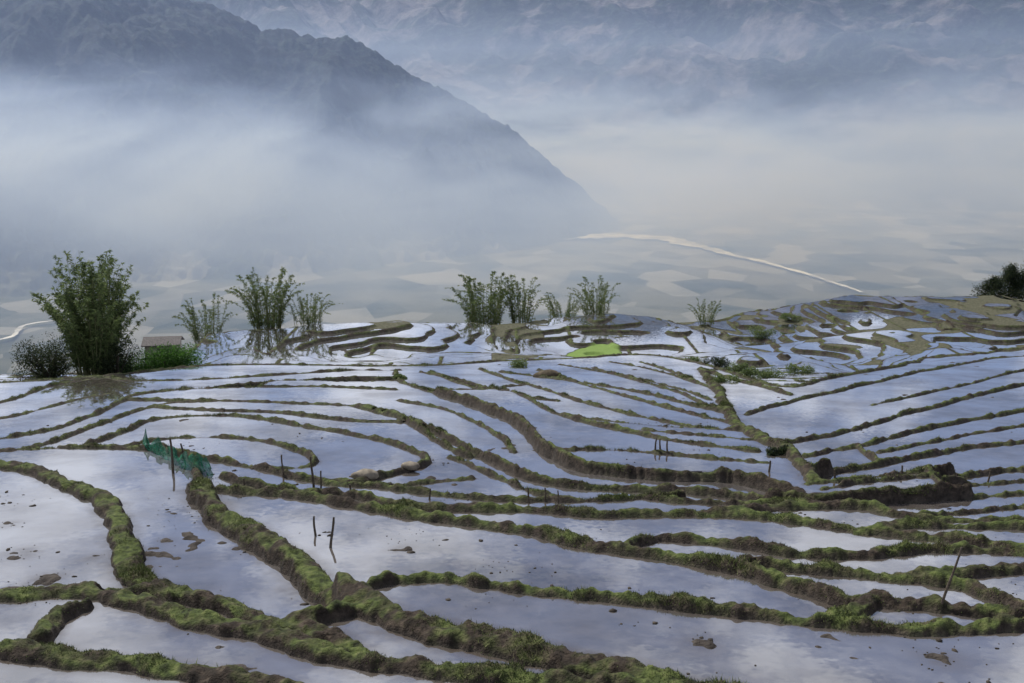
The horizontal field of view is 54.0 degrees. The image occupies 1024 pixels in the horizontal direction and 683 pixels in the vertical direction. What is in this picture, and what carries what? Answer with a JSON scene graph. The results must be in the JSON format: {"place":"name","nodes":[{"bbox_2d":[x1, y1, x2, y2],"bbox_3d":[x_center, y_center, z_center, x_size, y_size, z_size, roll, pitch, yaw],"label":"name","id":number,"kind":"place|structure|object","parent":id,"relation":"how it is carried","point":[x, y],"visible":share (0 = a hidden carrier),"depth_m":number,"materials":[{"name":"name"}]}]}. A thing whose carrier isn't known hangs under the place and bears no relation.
{"place":"outdoors","nodes":[
{"label":"outdoors","id":0,"kind":"place"},
{"bbox_2d":[0,320,52,339],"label":"valley road","id":1,"kind":"structure","parent":0,"point":[17,329],"depth_m":1651.11,"materials":[{"name":"concrete"}]},
{"bbox_2d":[0,0,1023,373],"bbox_3d":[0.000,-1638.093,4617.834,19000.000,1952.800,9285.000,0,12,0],"label":"valley and mountains","id":2,"kind":"structure","parent":0,"point":[378,160],"depth_m":3033.73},
{"bbox_2d":[0,295,1023,682],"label":"paddy water","id":3,"kind":"structure","parent":0,"point":[146,487],"depth_m":40.38,"materials":[{"name":"grey liquid"}]},
{"bbox_2d":[310,457,314,487],"bbox_3d":[-7.688,5.190,38.717,0.165,1.568,0.108,0,12,0],"label":"fence post","id":4,"kind":"object","parent":3,"relation":"on","point":[313,482],"visible":0.83,"depth_m":38.67,"materials":[{"name":"brown wood"}]},
{"bbox_2d":[941,547,962,604],"bbox_3d":[10.546,5.731,24.182,0.563,1.614,0.080,-4,13,-18],"label":"fence post","id":5,"kind":"object","parent":3,"relation":"on","point":[949,582],"visible":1,"depth_m":24.17,"materials":[{"name":"brown wood"}]},
{"bbox_2d":[0,295,1023,682],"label":"terraced hillside","id":6,"kind":"structure","parent":0,"point":[350,595],"depth_m":35.16,"materials":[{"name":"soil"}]},
{"bbox_2d":[9,330,76,377],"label":"dark shrub","id":7,"kind":"object","parent":6,"relation":"on","point":[52,365],"visible":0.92,"depth_m":93.57,"materials":[{"name":"green plant"}]},
{"bbox_2d":[30,250,148,375],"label":"bamboo clump","id":8,"kind":"object","parent":6,"relation":"on","point":[99,331],"visible":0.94,"depth_m":93.26,"materials":[{"name":"green plant"}]},
{"bbox_2d":[90,336,141,374],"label":"dark shrub","id":9,"kind":"object","parent":6,"relation":"on","point":[110,369],"visible":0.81,"depth_m":94.16,"materials":[{"name":"green plant"}]},
{"bbox_2d":[115,359,146,372],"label":"green bush","id":10,"kind":"object","parent":6,"relation":"on","point":[142,366],"visible":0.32,"depth_m":96.20,"materials":[{"name":"green plant"}]},
{"bbox_2d":[141,336,184,362],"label":"farm hut","id":11,"kind":"object","parent":6,"relation":"on","point":[147,343],"visible":0.39,"depth_m":102.37,"materials":[{"name":"paint"}]},
{"bbox_2d":[127,341,208,369],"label":"green bush","id":12,"kind":"object","parent":6,"relation":"on","point":[173,357],"visible":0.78,"depth_m":96.96,"materials":[{"name":"green plant"}]},
{"bbox_2d":[169,438,174,472],"bbox_3d":[-14.324,4.955,42.348,0.139,1.872,0.133,0,12,0],"label":"fence post","id":13,"kind":"object","parent":6,"relation":"on","point":[172,461],"visible":0.88,"depth_m":42.31,"materials":[{"name":"brown wood"}]},
{"bbox_2d":[142,428,213,477],"bbox_3d":[-15.148,5.543,44.774,0.440,2.995,8.323,-10,15,-39],"label":"green net fence","id":14,"kind":"object","parent":6,"relation":"on","point":[185,461],"visible":0.86,"depth_m":43.45,"materials":[{"name":"teal fabric"}]},
{"bbox_2d":[172,292,236,343],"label":"bamboo clump","id":15,"kind":"object","parent":6,"relation":"on","point":[196,334],"visible":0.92,"depth_m":130.09,"materials":[{"name":"green plant"}]},
{"bbox_2d":[222,267,304,329],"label":"bamboo clump","id":16,"kind":"object","parent":6,"relation":"on","point":[271,319],"visible":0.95,"depth_m":133.18,"materials":[{"name":"green plant"}]},
{"bbox_2d":[281,455,283,476],"bbox_3d":[-9.494,5.214,41.598,0.110,1.116,0.107,0,12,0],"label":"fence post","id":17,"kind":"object","parent":6,"relation":"on","point":[282,467],"visible":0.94,"depth_m":41.55,"materials":[{"name":"brown wood"}]},
{"bbox_2d":[267,292,342,325],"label":"bamboo clump","id":18,"kind":"object","parent":6,"relation":"on","point":[312,316],"visible":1,"depth_m":133.81,"materials":[{"name":"green plant"}]},
{"bbox_2d":[313,516,316,535],"bbox_3d":[-6.287,6.032,32.059,0.114,1.016,0.089,-6,13,-25],"label":"fence post","id":19,"kind":"object","parent":6,"relation":"on","point":[314,529],"visible":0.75,"depth_m":32.00,"materials":[{"name":"brown wood"}]},
{"bbox_2d":[320,471,321,487],"bbox_3d":[-7.401,5.493,38.786,0.136,1.064,0.091,0,12,0],"label":"fence post","id":20,"kind":"object","parent":6,"relation":"on","point":[320,479],"visible":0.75,"depth_m":38.73,"materials":[{"name":"brown wood"}]},
{"bbox_2d":[329,517,334,547],"bbox_3d":[-5.508,5.982,30.716,0.225,1.318,0.099,-3,12,-13],"label":"fence post","id":21,"kind":"object","parent":6,"relation":"on","point":[331,536],"visible":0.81,"depth_m":30.66,"materials":[{"name":"brown wood"}]},
{"bbox_2d":[350,468,378,478],"bbox_3d":[-6.785,6.180,46.288,1.243,0.590,0.851,-5,13,-23],"label":"boulder","id":22,"kind":"object","parent":6,"relation":"on","point":[371,474],"visible":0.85,"depth_m":46.05,"materials":[{"name":"beige stone"}]},
{"bbox_2d":[393,373,407,378],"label":"bush","id":23,"kind":"object","parent":6,"relation":"on","point":[401,376],"visible":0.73,"depth_m":84.34,"materials":[{"name":"green plant"}]},
{"bbox_2d":[401,461,419,470],"bbox_3d":[-4.864,5.971,48.094,0.926,0.439,0.628,0,12,0],"label":"boulder","id":24,"kind":"object","parent":6,"relation":"on","point":[409,465],"visible":1,"depth_m":47.89,"materials":[{"name":"beige stone"}]},
{"bbox_2d":[444,271,523,324],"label":"bamboo clump","id":25,"kind":"object","parent":6,"relation":"on","point":[494,317],"visible":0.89,"depth_m":153.15,"materials":[{"name":"green plant"}]},
{"bbox_2d":[0,412,1018,682],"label":"mud clods","id":26,"kind":"object","parent":6,"relation":"on","point":[506,570],"visible":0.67,"depth_m":28.97,"materials":[{"name":"brown soil"}]},
{"bbox_2d":[508,358,527,366],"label":"bush","id":27,"kind":"object","parent":6,"relation":"on","point":[518,363],"visible":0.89,"depth_m":95.35,"materials":[{"name":"green plant"}]},
{"bbox_2d":[497,274,546,322],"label":"bamboo clump","id":28,"kind":"object","parent":6,"relation":"on","point":[511,304],"visible":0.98,"depth_m":153.47,"materials":[{"name":"green plant"}]},
{"bbox_2d":[533,369,558,376],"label":"boulder","id":29,"kind":"object","parent":6,"relation":"on","point":[549,372],"visible":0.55,"depth_m":86.02,"materials":[{"name":"beige stone"}]},
{"bbox_2d":[540,292,593,317],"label":"bamboo clump","id":30,"kind":"object","parent":6,"relation":"on","point":[553,309],"visible":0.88,"depth_m":159.19,"materials":[{"name":"green plant"}]},
{"bbox_2d":[566,275,620,315],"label":"bamboo clump","id":31,"kind":"object","parent":6,"relation":"on","point":[602,309],"visible":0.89,"depth_m":159.33,"materials":[{"name":"green plant"}]},
{"bbox_2d":[685,355,702,361],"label":"bush","id":32,"kind":"object","parent":6,"relation":"on","point":[696,359],"visible":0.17,"depth_m":103.84,"materials":[{"name":"green plant"}]},
{"bbox_2d":[687,297,721,326],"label":"bamboo clump","id":33,"kind":"object","parent":6,"relation":"on","point":[711,317],"visible":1,"depth_m":162.45,"materials":[{"name":"green plant"}]},
{"bbox_2d":[701,356,729,367],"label":"bush","id":34,"kind":"object","parent":6,"relation":"on","point":[720,362],"visible":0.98,"depth_m":94.40,"materials":[{"name":"green plant"}]},
{"bbox_2d":[711,374,738,382],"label":"bush","id":35,"kind":"object","parent":6,"relation":"on","point":[720,378],"visible":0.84,"depth_m":82.15,"materials":[{"name":"green plant"}]},
{"bbox_2d":[726,361,750,371],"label":"bush","id":36,"kind":"object","parent":6,"relation":"on","point":[737,368],"visible":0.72,"depth_m":100.43,"materials":[{"name":"green plant"}]},
{"bbox_2d":[739,365,763,377],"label":"bush","id":37,"kind":"object","parent":6,"relation":"on","point":[750,372],"visible":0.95,"depth_m":86.17,"materials":[{"name":"green plant"}]},
{"bbox_2d":[747,324,776,338],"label":"bush","id":38,"kind":"object","parent":6,"relation":"on","point":[761,334],"visible":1,"depth_m":152.67,"materials":[{"name":"green plant"}]},
{"bbox_2d":[756,367,786,377],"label":"bush","id":39,"kind":"object","parent":6,"relation":"on","point":[773,374],"visible":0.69,"depth_m":92.14,"materials":[{"name":"green plant"}]},
{"bbox_2d":[765,443,790,455],"bbox_3d":[13.107,5.405,49.249,1.493,0.823,1.048,0,12,0],"label":"bush","id":40,"kind":"object","parent":6,"relation":"on","point":[772,451],"visible":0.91,"depth_m":49.14,"materials":[{"name":"green plant"}]},
{"bbox_2d":[778,313,801,320],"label":"bush","id":41,"kind":"object","parent":6,"relation":"on","point":[785,315],"visible":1,"depth_m":162.28,"materials":[{"name":"green plant"}]},
{"bbox_2d":[785,362,816,374],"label":"bush","id":42,"kind":"object","parent":6,"relation":"on","point":[805,370],"visible":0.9,"depth_m":97.73,"materials":[{"name":"green plant"}]},
{"bbox_2d":[969,275,1012,296],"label":"ridge tree","id":43,"kind":"object","parent":6,"relation":"on","point":[993,286],"visible":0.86,"depth_m":183.54,"materials":[{"name":"green plant"}]},
{"bbox_2d":[989,262,1023,299],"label":"ridge tree","id":44,"kind":"object","parent":6,"relation":"on","point":[1010,276],"visible":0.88,"depth_m":184.78,"materials":[{"name":"green plant"}]},
{"bbox_2d":[1007,263,1023,299],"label":"ridge tree","id":45,"kind":"object","parent":6,"relation":"on","point":[1020,278],"visible":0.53,"depth_m":185.22,"materials":[{"name":"green plant"}]},
{"bbox_2d":[572,233,861,291],"bbox_3d":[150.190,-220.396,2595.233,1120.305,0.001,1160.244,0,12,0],"label":"river","id":46,"kind":"structure","parent":0,"point":[680,241],"depth_m":2904.36,"materials":[{"name":"liquid"}]}
]}

